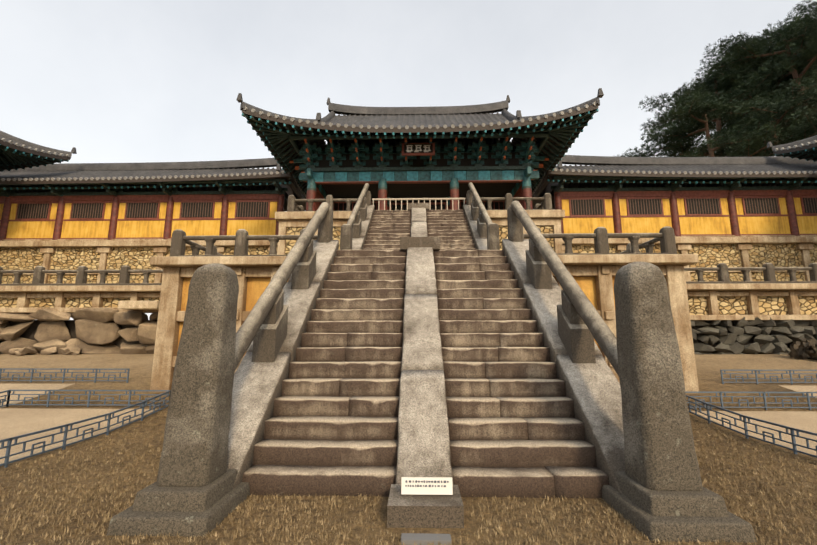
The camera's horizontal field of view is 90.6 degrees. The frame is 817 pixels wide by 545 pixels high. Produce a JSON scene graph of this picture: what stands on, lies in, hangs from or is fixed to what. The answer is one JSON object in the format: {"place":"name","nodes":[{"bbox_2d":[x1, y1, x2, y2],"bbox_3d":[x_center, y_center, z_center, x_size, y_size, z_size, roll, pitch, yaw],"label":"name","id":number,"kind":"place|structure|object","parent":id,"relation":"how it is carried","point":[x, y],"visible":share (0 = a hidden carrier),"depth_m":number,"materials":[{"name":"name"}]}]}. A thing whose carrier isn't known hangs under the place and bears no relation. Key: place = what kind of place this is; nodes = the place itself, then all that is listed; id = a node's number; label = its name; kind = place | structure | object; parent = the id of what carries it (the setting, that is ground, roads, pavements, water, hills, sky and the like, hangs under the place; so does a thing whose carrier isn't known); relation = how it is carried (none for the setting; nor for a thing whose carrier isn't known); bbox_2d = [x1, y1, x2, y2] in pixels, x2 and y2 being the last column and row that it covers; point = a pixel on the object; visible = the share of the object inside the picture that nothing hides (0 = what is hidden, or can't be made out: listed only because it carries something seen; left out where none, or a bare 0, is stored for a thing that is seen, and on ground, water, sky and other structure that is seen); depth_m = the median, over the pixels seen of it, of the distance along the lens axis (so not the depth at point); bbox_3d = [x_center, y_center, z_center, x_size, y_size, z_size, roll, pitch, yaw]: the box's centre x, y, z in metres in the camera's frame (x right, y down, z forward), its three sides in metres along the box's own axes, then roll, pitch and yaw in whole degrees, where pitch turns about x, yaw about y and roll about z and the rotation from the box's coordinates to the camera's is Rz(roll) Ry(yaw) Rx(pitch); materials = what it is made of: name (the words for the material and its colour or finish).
{"place":"outdoors","nodes":[
{"label":"outdoors","id":0,"kind":"place"},
{"bbox_2d":[0,353,816,544],"bbox_3d":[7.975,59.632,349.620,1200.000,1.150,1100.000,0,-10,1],"label":"ground","id":1,"kind":"structure","parent":0,"point":[708,367],"depth_m":4.85,"materials":[{"name":"brown soil"}]},
{"bbox_2d":[0,307,157,355],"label":"boulder wall","id":2,"kind":"structure","parent":1,"relation":"on","point":[99,331],"depth_m":15.96,"materials":[{"name":"stone"}]},
{"bbox_2d":[0,283,816,353],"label":"terrace wall","id":3,"kind":"structure","parent":1,"relation":"on","point":[763,301],"depth_m":15.93,"materials":[{"name":"beige stone"}]},
{"bbox_2d":[0,144,68,171],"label":"roof eaves","id":4,"kind":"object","parent":3,"relation":"on","point":[12,158],"depth_m":22.51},
{"bbox_2d":[0,131,76,169],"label":"pavilion roof","id":5,"kind":"structure","parent":4,"relation":"on","point":[10,141],"depth_m":22.02,"materials":[{"name":"grey tile"}]},
{"bbox_2d":[0,237,816,283],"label":"terrace wall","id":6,"kind":"structure","parent":3,"relation":"on","point":[709,251],"depth_m":21.65,"materials":[{"name":"stone"}]},
{"bbox_2d":[0,178,287,240],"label":"wall","id":7,"kind":"structure","parent":6,"relation":"on","point":[112,214],"depth_m":22.61,"materials":[{"name":"yellow paint"}]},
{"bbox_2d":[0,176,305,210],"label":"roof eaves","id":8,"kind":"object","parent":7,"relation":"on","point":[288,181],"visible":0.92,"depth_m":22.15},
{"bbox_2d":[0,158,306,211],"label":"roof","id":9,"kind":"structure","parent":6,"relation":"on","point":[59,173],"depth_m":24.36,"materials":[{"name":"grey tile"}]},
{"bbox_2d":[275,210,564,254],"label":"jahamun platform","id":10,"kind":"structure","parent":6,"relation":"on","point":[544,221],"depth_m":16.75,"materials":[{"name":"stone"}]},
{"bbox_2d":[372,198,464,209],"bbox_3d":[0.442,-2.880,17.578,4.060,0.730,0.070,0,-10,1],"label":"fence","id":11,"kind":"object","parent":10,"relation":"on","point":[412,199],"visible":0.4,"depth_m":17.59,"materials":[{"name":"brown wood"}]},
{"bbox_2d":[288,132,549,210],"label":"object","id":12,"kind":"object","parent":10,"relation":"on","point":[454,170],"visible":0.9,"depth_m":19.21,"materials":[{"name":"teal wood"}]},
{"bbox_2d":[402,143,434,155],"bbox_3d":[0.448,-5.590,18.305,1.500,0.703,0.280,0,-10,1],"label":"name plaque","id":13,"kind":"object","parent":12,"relation":"attached to","point":[417,149],"visible":1,"depth_m":18.24,"materials":[{"name":"brown wood"}]},
{"bbox_2d":[236,88,603,174],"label":"roof","id":14,"kind":"structure","parent":12,"relation":"on","point":[420,120],"depth_m":20.73,"materials":[{"name":"grey tile"}]},
{"bbox_2d":[242,109,598,195],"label":"roof eaves","id":15,"kind":"object","parent":12,"relation":"on","point":[562,132],"visible":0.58,"depth_m":18.15,"materials":[{"name":"green wood"}]},
{"bbox_2d":[287,193,551,211],"bbox_3d":[0.449,-2.799,17.879,11.200,0.860,1.660,0,-10,1],"label":"stone railing","id":16,"kind":"object","parent":10,"relation":"on","point":[508,199],"visible":0.52,"depth_m":17.16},
{"bbox_2d":[550,176,816,236],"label":"wall","id":17,"kind":"structure","parent":6,"relation":"on","point":[738,210],"depth_m":21.95,"materials":[{"name":"yellow paint"}]},
{"bbox_2d":[532,155,816,209],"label":"roof","id":18,"kind":"structure","parent":17,"relation":"on","point":[777,166],"depth_m":23.66,"materials":[{"name":"grey tile"}]},
{"bbox_2d":[532,174,816,208],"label":"roof eaves","id":19,"kind":"object","parent":17,"relation":"on","point":[545,184],"visible":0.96,"depth_m":21.48,"materials":[{"name":"green wood"}]},
{"bbox_2d":[0,263,816,285],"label":"terrace railing","id":20,"kind":"object","parent":3,"relation":"on","point":[721,269],"visible":0.5,"depth_m":16.20,"materials":[{"name":"grey stone"}]},
{"bbox_2d":[775,147,816,161],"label":"roof eaves","id":21,"kind":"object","parent":3,"relation":"on","point":[808,154],"depth_m":22.83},
{"bbox_2d":[767,135,816,159],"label":"pavilion roof","id":22,"kind":"structure","parent":21,"relation":"on","point":[806,143],"depth_m":22.56,"materials":[{"name":"grey tile"}]},
{"bbox_2d":[0,368,816,467],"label":"lawn fences","id":23,"kind":"object","parent":1,"relation":"on","point":[143,404],"visible":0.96,"depth_m":8.72,"materials":[{"name":"grey metal"}]},
{"bbox_2d":[149,254,698,391],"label":"landing pier","id":24,"kind":"structure","parent":1,"relation":"on","point":[594,276],"depth_m":10.41,"materials":[{"name":"beige stone"}]},
{"bbox_2d":[352,203,486,249],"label":"stair slabs","id":25,"kind":"structure","parent":24,"relation":"on","point":[418,222],"depth_m":14.73,"materials":[{"name":"stone"}]},
{"bbox_2d":[362,209,476,249],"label":"stair steps","id":26,"kind":"structure","parent":25,"relation":"on","point":[388,229],"depth_m":14.75,"materials":[{"name":"stone"}]},
{"bbox_2d":[340,182,499,249],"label":"stair rails","id":27,"kind":"object","parent":25,"relation":"on","point":[487,228],"visible":0.9,"depth_m":13.54,"materials":[{"name":"stone"}]},
{"bbox_2d":[169,226,676,256],"bbox_3d":[0.356,-0.377,13.256,13.500,0.860,5.980,0,-10,1],"label":"landing railing","id":28,"kind":"object","parent":24,"relation":"on","point":[664,236],"visible":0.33,"depth_m":10.84,"materials":[{"name":"grey stone"}]},
{"bbox_2d":[242,250,608,497],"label":"stair steps","id":29,"kind":"structure","parent":1,"relation":"on","point":[516,427],"depth_m":5.68,"materials":[{"name":"stone"}]},
{"bbox_2d":[227,237,624,527],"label":"stair slabs","id":30,"kind":"structure","parent":1,"relation":"on","point":[593,391],"depth_m":5.50,"materials":[{"name":"stone"}]},
{"bbox_2d":[234,201,618,375],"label":"stair rails","id":31,"kind":"object","parent":30,"relation":"on","point":[582,325],"visible":0.85,"depth_m":6.33,"materials":[{"name":"stone"}]},
{"bbox_2d":[401,477,452,544],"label":"info sign","id":32,"kind":"object","parent":1,"relation":"on","point":[427,485],"visible":1,"depth_m":3.94,"materials":[{"name":"white paint"}]},
{"bbox_2d":[106,262,756,542],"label":"stair foot posts","id":33,"kind":"object","parent":1,"relation":"on","point":[192,492],"visible":1,"depth_m":3.96,"materials":[{"name":"stone"}]},
{"bbox_2d":[691,317,816,354],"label":"dry stone wall","id":34,"kind":"structure","parent":1,"relation":"on","point":[778,339],"depth_m":15.46,"materials":[{"name":"grey stone"}]},
{"bbox_2d":[786,338,816,359],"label":"dry shrub","id":35,"kind":"object","parent":1,"relation":"on","point":[803,349],"visible":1,"depth_m":13.67,"materials":[{"name":"brown plant"}]},
{"bbox_2d":[0,393,816,544],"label":"dry grass","id":36,"kind":"structure","parent":0,"point":[281,534],"depth_m":4.08,"materials":[{"name":"brown plant"}]},
{"bbox_2d":[0,384,816,463],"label":"foot path","id":37,"kind":"structure","parent":0,"point":[14,422],"depth_m":8.02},
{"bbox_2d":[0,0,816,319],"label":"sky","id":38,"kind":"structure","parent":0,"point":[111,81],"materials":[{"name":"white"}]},
{"bbox_2d":[613,142,658,156],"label":"pine tree","id":39,"kind":"object","parent":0,"point":[644,154],"visible":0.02,"depth_m":55.79,"materials":[{"name":"green plant"}]},
{"bbox_2d":[638,48,798,156],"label":"pine tree","id":40,"kind":"object","parent":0,"point":[678,148],"visible":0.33,"depth_m":58.13,"materials":[{"name":"green plant"}]},
{"bbox_2d":[645,80,815,156],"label":"pine tree","id":41,"kind":"object","parent":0,"point":[700,107],"visible":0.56,"depth_m":49.65,"materials":[{"name":"green plant"}]},
{"bbox_2d":[669,28,809,138],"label":"pine tree","id":42,"kind":"object","parent":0,"point":[714,50],"depth_m":61.75,"materials":[{"name":"green plant"}]},
{"bbox_2d":[691,74,816,152],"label":"pine tree","id":43,"kind":"object","parent":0,"point":[787,109],"visible":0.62,"depth_m":43.74,"materials":[{"name":"green plant"}]},
{"bbox_2d":[694,42,816,156],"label":"pine tree","id":44,"kind":"object","parent":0,"point":[763,72],"visible":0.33,"depth_m":51.27,"materials":[{"name":"green plant"}]},
{"bbox_2d":[706,7,816,156],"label":"pine tree","id":45,"kind":"object","parent":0,"point":[806,34],"visible":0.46,"depth_m":48.60,"materials":[{"name":"green plant"}]},
{"bbox_2d":[728,0,816,94],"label":"pine tree","id":46,"kind":"object","parent":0,"point":[786,19],"visible":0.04,"depth_m":60.30,"materials":[{"name":"green plant"}]},
{"bbox_2d":[768,0,816,104],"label":"pine tree","id":47,"kind":"object","parent":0,"point":[800,12],"visible":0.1,"depth_m":50.95,"materials":[{"name":"green plant"}]}
]}

